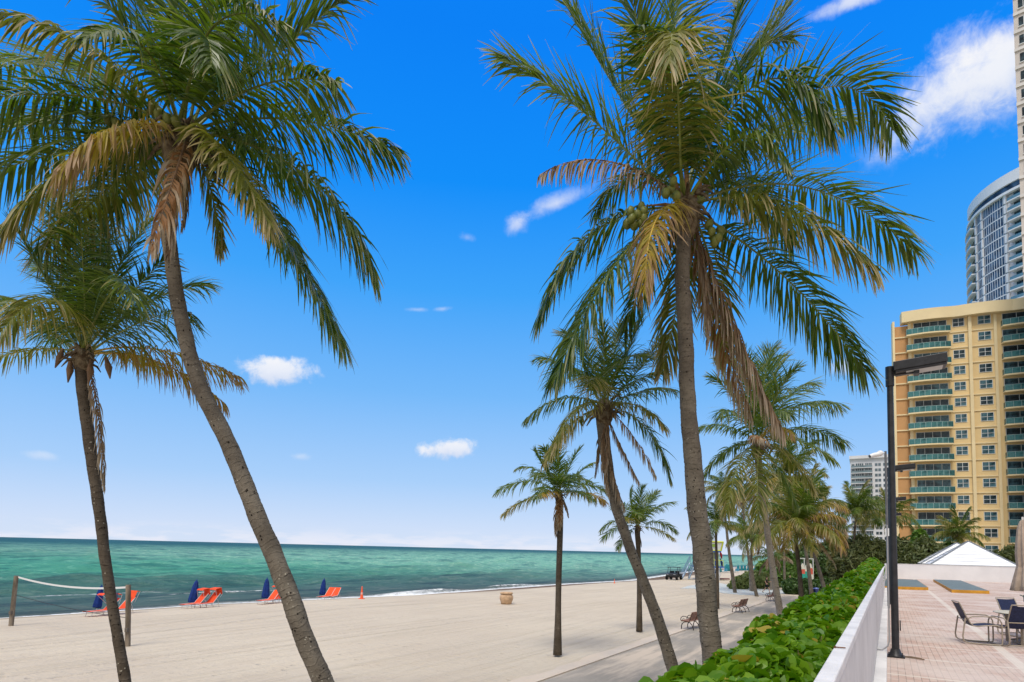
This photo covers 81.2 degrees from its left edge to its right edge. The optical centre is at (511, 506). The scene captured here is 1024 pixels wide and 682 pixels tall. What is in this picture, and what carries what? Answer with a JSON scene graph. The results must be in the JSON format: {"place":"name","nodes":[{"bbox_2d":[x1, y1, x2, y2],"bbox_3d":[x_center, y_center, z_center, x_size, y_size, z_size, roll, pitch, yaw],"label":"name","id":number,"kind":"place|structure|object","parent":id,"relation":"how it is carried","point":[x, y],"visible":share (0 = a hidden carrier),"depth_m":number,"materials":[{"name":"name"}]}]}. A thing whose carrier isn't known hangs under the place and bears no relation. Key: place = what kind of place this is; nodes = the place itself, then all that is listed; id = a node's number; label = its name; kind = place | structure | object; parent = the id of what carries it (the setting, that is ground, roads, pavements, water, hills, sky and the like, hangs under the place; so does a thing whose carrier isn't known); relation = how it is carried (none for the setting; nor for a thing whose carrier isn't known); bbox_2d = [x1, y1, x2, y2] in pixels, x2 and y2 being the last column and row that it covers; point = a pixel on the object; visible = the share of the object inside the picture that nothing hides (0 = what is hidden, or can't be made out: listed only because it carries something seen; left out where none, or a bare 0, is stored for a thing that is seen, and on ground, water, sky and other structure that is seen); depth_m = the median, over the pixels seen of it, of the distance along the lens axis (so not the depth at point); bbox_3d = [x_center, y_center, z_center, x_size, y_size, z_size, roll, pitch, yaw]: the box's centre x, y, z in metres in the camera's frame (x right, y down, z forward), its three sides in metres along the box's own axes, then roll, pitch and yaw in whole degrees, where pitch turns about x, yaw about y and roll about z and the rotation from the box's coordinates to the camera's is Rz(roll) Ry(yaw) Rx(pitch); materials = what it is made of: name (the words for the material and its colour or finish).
{"place":"outdoors","nodes":[
{"label":"outdoors","id":0,"kind":"place"},
{"bbox_2d":[0,537,767,617],"bbox_3d":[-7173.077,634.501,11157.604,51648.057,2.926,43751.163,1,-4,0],"label":"sea","id":1,"kind":"structure","parent":0,"point":[162,574],"depth_m":108.16,"materials":[{"name":"teal liquid"}]},
{"bbox_2d":[0,566,798,681],"bbox_3d":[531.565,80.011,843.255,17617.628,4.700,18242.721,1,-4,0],"label":"sand","id":2,"kind":"structure","parent":0,"point":[479,636],"depth_m":26.10,"materials":[{"name":"beige sand"}]},
{"bbox_2d":[8,576,18,625],"bbox_3d":[-22.605,4.435,27.043,0.263,2.551,0.270,1,-4,0],"label":"net post","id":3,"kind":"object","parent":2,"relation":"on","point":[11,613],"visible":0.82,"depth_m":27.03,"materials":[{"name":"brown wood"}]},
{"bbox_2d":[17,576,125,617],"bbox_3d":[-18.542,3.707,24.862,9.213,1.196,0.109,-1,-5,29],"label":"volleyball net","id":4,"kind":"object","parent":3,"relation":"attached to","point":[69,587],"visible":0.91,"depth_m":24.84,"materials":[{"name":"white fabric"}]},
{"bbox_2d":[93,585,102,609],"bbox_3d":[-26.639,5.984,38.499,0.570,1.920,0.494,9,-4,1],"label":"beach umbrella","id":5,"kind":"object","parent":2,"relation":"on","point":[98,601],"visible":0.86,"depth_m":38.35,"materials":[{"name":"blue fabric"}]},
{"bbox_2d":[0,179,249,681],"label":"palm tree","id":6,"kind":"object","parent":2,"relation":"on","point":[83,303],"visible":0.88,"depth_m":9.92,"materials":[{"name":"green plant"}]},
{"bbox_2d":[124,585,130,646],"bbox_3d":[-14.545,4.281,22.564,0.355,2.610,0.270,1,-4,0],"label":"net post","id":7,"kind":"object","parent":2,"relation":"on","point":[127,630],"visible":0.82,"depth_m":22.55,"materials":[{"name":"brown wood"}]},
{"bbox_2d":[188,580,198,607],"bbox_3d":[-20.294,5.603,38.114,0.570,1.920,0.494,11,-7,-22],"label":"beach umbrella","id":8,"kind":"object","parent":2,"relation":"on","point":[193,597],"visible":0.88,"depth_m":37.98,"materials":[{"name":"blue fabric"}]},
{"bbox_2d":[179,588,210,608],"bbox_3d":[-19.580,5.679,36.885,0.613,1.199,1.664,-1,-5,28],"label":"sun lounger","id":9,"kind":"object","parent":2,"relation":"on","point":[203,595],"visible":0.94,"depth_m":37.23,"materials":[{"name":"orange"}]},
{"bbox_2d":[0,0,413,681],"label":"palm tree","id":10,"kind":"object","parent":2,"relation":"on","point":[196,62],"visible":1,"depth_m":8.50,"materials":[{"name":"green plant"}]},
{"bbox_2d":[194,587,221,607],"bbox_3d":[-18.946,5.692,37.192,0.613,1.199,1.664,0,-4,22],"label":"sun lounger","id":11,"kind":"object","parent":2,"relation":"on","point":[214,595],"visible":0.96,"depth_m":37.58,"materials":[{"name":"orange"}]},
{"bbox_2d":[261,578,269,598],"bbox_3d":[-17.867,6.120,43.378,0.570,1.920,0.494,5,-5,-23],"label":"beach umbrella","id":12,"kind":"object","parent":2,"relation":"on","point":[265,592],"visible":0.94,"depth_m":43.24,"materials":[{"name":"blue fabric"}]},
{"bbox_2d":[500,592,512,603],"bbox_3d":[-0.410,6.705,43.653,1.000,0.840,1.000,1,-4,0],"label":"trash bin","id":13,"kind":"object","parent":2,"relation":"on","point":[506,597],"visible":1,"depth_m":43.28,"materials":[{"name":"stone"}]},
{"bbox_2d":[491,435,609,655],"bbox_3d":[1.957,1.505,23.265,4.346,8.324,4.786,-2,-5,40],"label":"palm tree","id":14,"kind":"object","parent":2,"relation":"on","point":[556,479],"visible":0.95,"depth_m":22.71,"materials":[{"name":"green plant"}]},
{"bbox_2d":[520,312,679,671],"bbox_3d":[1.960,0.093,12.565,3.816,9.978,3.792,0,-4,17],"label":"palm tree","id":15,"kind":"object","parent":2,"relation":"on","point":[602,411],"visible":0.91,"depth_m":12.68,"materials":[{"name":"green plant"}]},
{"bbox_2d":[599,484,678,631],"bbox_3d":[6.687,2.534,30.087,4.479,7.522,3.671,4,-5,-30],"label":"palm tree","id":16,"kind":"object","parent":2,"relation":"on","point":[638,513],"visible":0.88,"depth_m":30.13,"materials":[{"name":"green plant"}]},
{"bbox_2d":[509,597,773,681],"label":"path edge","id":17,"kind":"object","parent":2,"relation":"on","point":[580,663],"visible":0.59,"depth_m":22.96,"materials":[{"name":"concrete"}]},
{"bbox_2d":[665,567,681,579],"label":"utility vehicle","id":18,"kind":"object","parent":2,"relation":"on","point":[672,574],"visible":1,"depth_m":89.55,"materials":[{"name":"black metal"}]},
{"bbox_2d":[478,0,937,664],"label":"palm tree","id":19,"kind":"object","parent":2,"relation":"on","point":[682,148],"visible":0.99,"depth_m":11.25,"materials":[{"name":"green plant"}]},
{"bbox_2d":[684,489,751,608],"bbox_3d":[15.144,3.033,43.577,4.448,8.861,4.543,1,-4,0],"label":"palm tree","id":20,"kind":"object","parent":2,"relation":"on","point":[715,523],"visible":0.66,"depth_m":43.63,"materials":[{"name":"green plant"}]},
{"bbox_2d":[704,469,744,592],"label":"palm tree","id":21,"kind":"object","parent":2,"relation":"on","point":[716,484],"visible":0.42,"depth_m":62.71,"materials":[{"name":"green plant"}]},
{"bbox_2d":[680,583,784,594],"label":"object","id":22,"kind":"object","parent":2,"relation":"on","point":[723,588],"visible":0.35,"depth_m":66.11,"materials":[{"name":"white"}]},
{"bbox_2d":[726,470,756,590],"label":"palm tree","id":23,"kind":"object","parent":2,"relation":"on","point":[748,556],"visible":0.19,"depth_m":65.79,"materials":[{"name":"green plant"}]},
{"bbox_2d":[725,512,762,590],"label":"palm tree","id":24,"kind":"object","parent":2,"relation":"on","point":[743,543],"visible":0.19,"depth_m":66.60,"materials":[{"name":"green plant"}]},
{"bbox_2d":[726,570,769,588],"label":"dune shrub","id":25,"kind":"object","parent":2,"relation":"on","point":[741,581],"visible":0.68,"depth_m":70.69,"materials":[{"name":"green plant"}]},
{"bbox_2d":[725,512,781,596],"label":"palm tree","id":26,"kind":"object","parent":2,"relation":"on","point":[754,536],"visible":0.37,"depth_m":58.08,"materials":[{"name":"green plant"}]},
{"bbox_2d":[638,557,884,681],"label":"hedge","id":27,"kind":"object","parent":2,"relation":"on","point":[796,640],"visible":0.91,"depth_m":4.76,"materials":[{"name":"green plant"}]},
{"bbox_2d":[747,544,793,589],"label":"palm tree","id":28,"kind":"object","parent":2,"relation":"on","point":[779,556],"visible":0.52,"depth_m":69.64,"materials":[{"name":"green plant"}]},
{"bbox_2d":[754,550,797,587],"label":"dune shrub","id":29,"kind":"object","parent":2,"relation":"on","point":[791,569],"visible":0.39,"depth_m":75.43,"materials":[{"name":"green plant"}]},
{"bbox_2d":[699,338,856,615],"bbox_3d":[9.384,-0.248,21.079,6.038,12.244,4.684,1,-4,0],"label":"palm tree","id":30,"kind":"object","parent":2,"relation":"on","point":[773,393],"visible":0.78,"depth_m":20.91,"materials":[{"name":"green plant"}]},
{"bbox_2d":[742,467,849,596],"bbox_3d":[19.145,2.369,40.002,7.060,10.038,6.371,1,-4,0],"label":"palm tree","id":31,"kind":"object","parent":2,"relation":"on","point":[801,525],"visible":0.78,"depth_m":39.14,"materials":[{"name":"green plant"}]},
{"bbox_2d":[781,577,832,594],"bbox_3d":[31.072,8.414,62.593,5.591,2.196,2.491,1,-4,0],"label":"clipped shrub","id":32,"kind":"object","parent":2,"relation":"on","point":[789,585],"visible":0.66,"depth_m":62.20,"materials":[{"name":"green plant"}]},
{"bbox_2d":[793,533,849,579],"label":"sea grape shrub","id":33,"kind":"object","parent":2,"relation":"on","point":[821,558],"visible":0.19,"depth_m":89.04,"materials":[{"name":"green plant"}]},
{"bbox_2d":[814,564,887,681],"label":"boundary wall","id":34,"kind":"structure","parent":2,"relation":"on","point":[855,655],"depth_m":6.49,"materials":[{"name":"paint"}]},
{"bbox_2d":[825,532,885,581],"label":"sea grape shrub","id":35,"kind":"object","parent":2,"relation":"on","point":[861,548],"visible":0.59,"depth_m":77.66,"materials":[{"name":"green plant"}]},
{"bbox_2d":[827,479,885,567],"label":"palm tree","id":36,"kind":"object","parent":2,"relation":"on","point":[857,506],"visible":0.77,"depth_m":77.61,"materials":[{"name":"green plant"}]},
{"bbox_2d":[856,486,920,533],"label":"palm tree","id":37,"kind":"object","parent":2,"relation":"on","point":[900,506],"visible":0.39,"depth_m":86.95,"materials":[{"name":"green plant"}]},
{"bbox_2d":[910,528,928,544],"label":"palm tree","id":38,"kind":"object","parent":2,"relation":"on","point":[918,533],"visible":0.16,"depth_m":82.96,"materials":[{"name":"green plant"}]},
{"bbox_2d":[897,533,946,563],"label":"sea grape shrub","id":39,"kind":"object","parent":2,"relation":"on","point":[919,550],"visible":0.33,"depth_m":79.07,"materials":[{"name":"green plant"}]},
{"bbox_2d":[917,543,959,563],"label":"pavilion","id":40,"kind":"structure","parent":2,"relation":"on","point":[936,554],"depth_m":72.34,"materials":[{"name":"grey"}]},
{"bbox_2d":[891,297,1023,551],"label":"apartment block","id":41,"kind":"structure","parent":2,"relation":"on","point":[959,430],"depth_m":108.62,"materials":[{"name":"yellow paint"}]},
{"bbox_2d":[913,320,946,327],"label":"window","id":42,"kind":"structure","parent":41,"relation":"in","point":[942,322],"depth_m":112.12,"materials":[{"name":"grey glass"}]},
{"bbox_2d":[914,335,946,343],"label":"window","id":43,"kind":"structure","parent":41,"relation":"in","point":[939,338],"depth_m":111.89,"materials":[{"name":"grey glass"}]},
{"bbox_2d":[915,383,947,390],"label":"window","id":44,"kind":"structure","parent":41,"relation":"in","point":[942,385],"depth_m":111.23,"materials":[{"name":"grey glass"}]},
{"bbox_2d":[915,415,948,422],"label":"window","id":45,"kind":"structure","parent":41,"relation":"in","point":[939,417],"depth_m":110.84,"materials":[{"name":"grey glass"}]},
{"bbox_2d":[915,399,948,406],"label":"window","id":46,"kind":"structure","parent":41,"relation":"in","point":[941,401],"depth_m":111.07,"materials":[{"name":"grey glass"}]},
{"bbox_2d":[916,447,949,454],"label":"window","id":47,"kind":"structure","parent":41,"relation":"in","point":[940,450],"depth_m":110.37,"materials":[{"name":"grey glass"}]},
{"bbox_2d":[916,431,949,438],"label":"window","id":48,"kind":"structure","parent":41,"relation":"in","point":[939,433],"depth_m":110.61,"materials":[{"name":"grey glass"}]},
{"bbox_2d":[917,479,950,486],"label":"window","id":49,"kind":"structure","parent":41,"relation":"in","point":[920,483],"depth_m":110.02,"materials":[{"name":"grey glass"}]},
{"bbox_2d":[917,463,950,470],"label":"window","id":50,"kind":"structure","parent":41,"relation":"in","point":[942,466],"depth_m":110.13,"materials":[{"name":"grey glass"}]},
{"bbox_2d":[917,496,951,502],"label":"window","id":51,"kind":"structure","parent":41,"relation":"in","point":[922,499],"depth_m":109.70,"materials":[{"name":"grey glass"}]},
{"bbox_2d":[918,512,951,518],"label":"window","id":52,"kind":"structure","parent":41,"relation":"in","point":[921,515],"depth_m":109.68,"materials":[{"name":"grey glass"}]},
{"bbox_2d":[956,446,967,454],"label":"window","id":53,"kind":"structure","parent":41,"relation":"in","point":[960,450],"depth_m":108.60,"materials":[{"name":"grey"}]},
{"bbox_2d":[957,495,969,503],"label":"window","id":54,"kind":"structure","parent":41,"relation":"in","point":[962,499],"depth_m":107.94,"materials":[{"name":"grey"}]},
{"bbox_2d":[977,315,990,323],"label":"window","id":55,"kind":"structure","parent":41,"relation":"in","point":[984,319],"depth_m":108.74,"materials":[{"name":"grey"}]},
{"bbox_2d":[978,331,990,339],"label":"window","id":56,"kind":"structure","parent":41,"relation":"in","point":[985,335],"depth_m":108.52,"materials":[{"name":"grey"}]},
{"bbox_2d":[978,347,991,355],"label":"window","id":57,"kind":"structure","parent":41,"relation":"in","point":[986,351],"depth_m":108.31,"materials":[{"name":"grey glass"}]},
{"bbox_2d":[979,363,991,372],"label":"window","id":58,"kind":"structure","parent":41,"relation":"in","point":[987,367],"depth_m":108.10,"materials":[{"name":"grey"}]},
{"bbox_2d":[979,379,992,388],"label":"window","id":59,"kind":"structure","parent":41,"relation":"in","point":[983,383],"depth_m":107.86,"materials":[{"name":"grey"}]},
{"bbox_2d":[980,396,993,404],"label":"window","id":60,"kind":"structure","parent":41,"relation":"in","point":[984,400],"depth_m":107.68,"materials":[{"name":"grey"}]},
{"bbox_2d":[981,412,993,420],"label":"window","id":61,"kind":"structure","parent":41,"relation":"in","point":[987,416],"depth_m":107.42,"materials":[{"name":"grey"}]},
{"bbox_2d":[981,428,994,437],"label":"window","id":62,"kind":"structure","parent":41,"relation":"in","point":[984,432],"depth_m":107.26,"materials":[{"name":"grey"}]},
{"bbox_2d":[982,445,994,453],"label":"window","id":63,"kind":"structure","parent":41,"relation":"in","point":[986,449],"depth_m":107.00,"materials":[{"name":"grey"}]},
{"bbox_2d":[982,462,995,470],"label":"window","id":64,"kind":"structure","parent":41,"relation":"in","point":[985,465],"depth_m":106.84,"materials":[{"name":"grey"}]},
{"bbox_2d":[983,478,995,486],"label":"window","id":65,"kind":"structure","parent":41,"relation":"in","point":[987,482],"depth_m":106.58,"materials":[{"name":"teal"}]},
{"bbox_2d":[983,495,996,503],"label":"window","id":66,"kind":"structure","parent":41,"relation":"in","point":[987,499],"depth_m":106.40,"materials":[{"name":"grey glass"}]},
{"bbox_2d":[984,528,997,536],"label":"window","id":67,"kind":"structure","parent":41,"relation":"in","point":[988,532],"depth_m":105.98,"materials":[{"name":"grey"}]},
{"bbox_2d":[984,512,997,520],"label":"window","id":68,"kind":"structure","parent":41,"relation":"in","point":[990,516],"depth_m":106.17,"materials":[{"name":"teal"}]},
{"bbox_2d":[1002,328,1023,336],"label":"window","id":69,"kind":"structure","parent":41,"relation":"in","point":[1017,330],"depth_m":106.92,"materials":[{"name":"grey"}]},
{"bbox_2d":[1002,311,1023,318],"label":"window","id":70,"kind":"structure","parent":41,"relation":"in","point":[1014,314],"depth_m":107.08,"materials":[{"name":"grey glass"}]},
{"bbox_2d":[1003,361,1023,367],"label":"window","id":71,"kind":"structure","parent":41,"relation":"in","point":[1016,363],"depth_m":106.50,"materials":[{"name":"grey"}]},
{"bbox_2d":[1003,344,1023,352],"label":"window","id":72,"kind":"structure","parent":41,"relation":"in","point":[1011,347],"depth_m":106.71,"materials":[{"name":"grey"}]},
{"bbox_2d":[1004,377,1023,385],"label":"window","id":73,"kind":"structure","parent":41,"relation":"in","point":[1007,381],"depth_m":106.32,"materials":[{"name":"grey glass"}]},
{"bbox_2d":[1005,411,1023,418],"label":"window","id":74,"kind":"structure","parent":41,"relation":"in","point":[1009,414],"depth_m":105.93,"materials":[{"name":"grey"}]},
{"bbox_2d":[1005,394,1023,400],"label":"window","id":75,"kind":"structure","parent":41,"relation":"in","point":[1014,397],"depth_m":106.06,"materials":[{"name":"grey glass"}]},
{"bbox_2d":[1006,444,1023,451],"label":"window","id":76,"kind":"structure","parent":41,"relation":"in","point":[1016,447],"depth_m":105.49,"materials":[{"name":"grey glass"}]},
{"bbox_2d":[1006,427,1023,434],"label":"window","id":77,"kind":"structure","parent":41,"relation":"in","point":[1009,431],"depth_m":105.70,"materials":[{"name":"grey glass"}]},
{"bbox_2d":[1007,478,1023,484],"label":"window","id":78,"kind":"structure","parent":41,"relation":"in","point":[1011,481],"depth_m":105.11,"materials":[{"name":"grey"}]},
{"bbox_2d":[1007,461,1023,468],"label":"window","id":79,"kind":"structure","parent":41,"relation":"in","point":[1010,464],"depth_m":105.30,"materials":[{"name":"grey glass"}]},
{"bbox_2d":[1008,495,1023,502],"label":"window","id":80,"kind":"structure","parent":41,"relation":"in","point":[1011,498],"depth_m":104.93,"materials":[{"name":"grey glass"}]},
{"bbox_2d":[930,505,991,547],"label":"palm tree","id":81,"kind":"object","parent":2,"relation":"on","point":[952,529],"visible":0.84,"depth_m":91.33,"materials":[{"name":"green plant"}]},
{"bbox_2d":[926,541,1015,566],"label":"pavilion","id":82,"kind":"structure","parent":2,"relation":"on","point":[967,553],"depth_m":64.41,"materials":[{"name":"grey"}]},
{"bbox_2d":[991,543,1015,562],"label":"sea grape shrub","id":83,"kind":"object","parent":2,"relation":"on","point":[1008,552],"visible":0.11,"depth_m":81.70,"materials":[{"name":"green plant"}]},
{"bbox_2d":[1013,0,1023,290],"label":"beige tower","id":84,"kind":"structure","parent":2,"relation":"on","point":[1018,12],"depth_m":100.05,"materials":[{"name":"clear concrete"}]},
{"bbox_2d":[0,0,1018,554],"label":"sky","id":85,"kind":"structure","parent":0,"point":[412,447],"materials":[{"name":"blue"}]},
{"bbox_2d":[541,595,797,681],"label":"path","id":86,"kind":"structure","parent":0,"point":[637,664],"depth_m":23.07,"materials":[{"name":"concrete"}]},
{"bbox_2d":[680,612,698,629],"bbox_3d":[9.658,6.044,31.815,0.752,0.927,1.650,-2,-5,40],"label":"park bench","id":87,"kind":"object","parent":86,"relation":"on","point":[693,617],"visible":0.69,"depth_m":31.39,"materials":[{"name":"wood"}]},
{"bbox_2d":[732,598,749,611],"bbox_3d":[15.892,6.894,41.518,0.752,0.927,1.650,-2,-5,38],"label":"park bench","id":88,"kind":"object","parent":86,"relation":"on","point":[742,602],"visible":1,"depth_m":41.32,"materials":[{"name":"wood"}]},
{"bbox_2d":[748,438,830,594],"bbox_3d":[22.150,0.880,47.258,6.465,14.062,6.536,1,-4,0],"label":"palm tree","id":89,"kind":"object","parent":86,"relation":"on","point":[801,460],"visible":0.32,"depth_m":46.64,"materials":[{"name":"green plant"}]},
{"bbox_2d":[769,461,850,587],"bbox_3d":[24.553,2.275,50.195,6.127,11.866,6.788,1,-4,0],"label":"palm tree","id":90,"kind":"object","parent":86,"relation":"on","point":[821,578],"visible":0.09,"depth_m":49.57,"materials":[{"name":"green plant"}]},
{"bbox_2d":[681,541,724,578],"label":"lifeguard tower","id":91,"kind":"structure","parent":0,"point":[688,562],"depth_m":92.35,"materials":[{"name":"yellow"}]},
{"bbox_2d":[849,454,887,540],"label":"apartment block","id":92,"kind":"structure","parent":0,"point":[864,469],"depth_m":312.17,"materials":[{"name":"grey"}]},
{"bbox_2d":[887,579,1023,681],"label":"terrace floor","id":93,"kind":"structure","parent":0,"point":[928,617],"depth_m":14.31,"materials":[{"name":"beige tile"}]},
{"bbox_2d":[868,450,889,605],"bbox_3d":[14.439,0.869,23.485,0.660,6.200,0.269,0,-4,20],"label":"lamp post","id":94,"kind":"object","parent":93,"relation":"on","point":[877,454],"visible":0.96,"depth_m":23.45,"materials":[{"name":"grey metal"}]},
{"bbox_2d":[887,463,915,603],"bbox_3d":[16.445,1.177,25.209,1.102,5.929,0.400,-1,-5,32],"label":"lamp post","id":95,"kind":"object","parent":93,"relation":"on","point":[903,467],"visible":0.31,"depth_m":25.30,"materials":[{"name":"metal"}]},
{"bbox_2d":[885,578,927,589],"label":"court platform","id":96,"kind":"structure","parent":93,"relation":"on","point":[907,584],"depth_m":39.76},
{"bbox_2d":[877,352,947,659],"bbox_3d":[7.884,0.004,11.802,1.292,5.929,0.400,-1,-5,32],"label":"lamp post","id":97,"kind":"object","parent":93,"relation":"on","point":[916,366],"visible":0.98,"depth_m":11.86,"materials":[{"name":"black metal"}]},
{"bbox_2d":[885,563,1015,582],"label":"end wall","id":98,"kind":"structure","parent":93,"relation":"on","point":[963,573],"depth_m":55.78,"materials":[{"name":"paint"}]},
{"bbox_2d":[933,579,989,593],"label":"court platform","id":99,"kind":"structure","parent":93,"relation":"on","point":[955,586],"depth_m":38.81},
{"bbox_2d":[951,600,1004,645],"bbox_3d":[10.921,2.722,14.005,0.881,0.964,0.633,0,-4,23],"label":"sling chair","id":100,"kind":"object","parent":93,"relation":"on","point":[962,613],"visible":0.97,"depth_m":13.98,"materials":[{"name":"blue metal"}]},
{"bbox_2d":[988,605,1023,646],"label":"sling chair","id":101,"kind":"object","parent":93,"relation":"on","point":[1015,619],"visible":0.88,"depth_m":13.44,"materials":[{"name":"blue fabric"}]},
{"bbox_2d":[995,597,1020,636],"bbox_3d":[13.194,2.884,15.487,0.633,0.964,0.881,2,-4,-7],"label":"sling chair","id":102,"kind":"object","parent":93,"relation":"on","point":[1004,604],"visible":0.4,"depth_m":15.85,"materials":[{"name":"blue fabric"}]},
{"bbox_2d":[993,610,1023,644],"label":"patio table","id":103,"kind":"object","parent":93,"relation":"on","point":[1006,612],"visible":0.59,"depth_m":14.17,"materials":[{"name":"white metal"}]},
{"bbox_2d":[1010,517,1023,643],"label":"patio umbrella","id":104,"kind":"object","parent":93,"relation":"on","point":[1017,583],"visible":0.98,"depth_m":14.21,"materials":[{"name":"grey fabric"}]},
{"bbox_2d":[965,167,1023,303],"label":"glass tower","id":105,"kind":"structure","parent":0,"point":[994,254],"depth_m":195.26,"materials":[{"name":"blue"}]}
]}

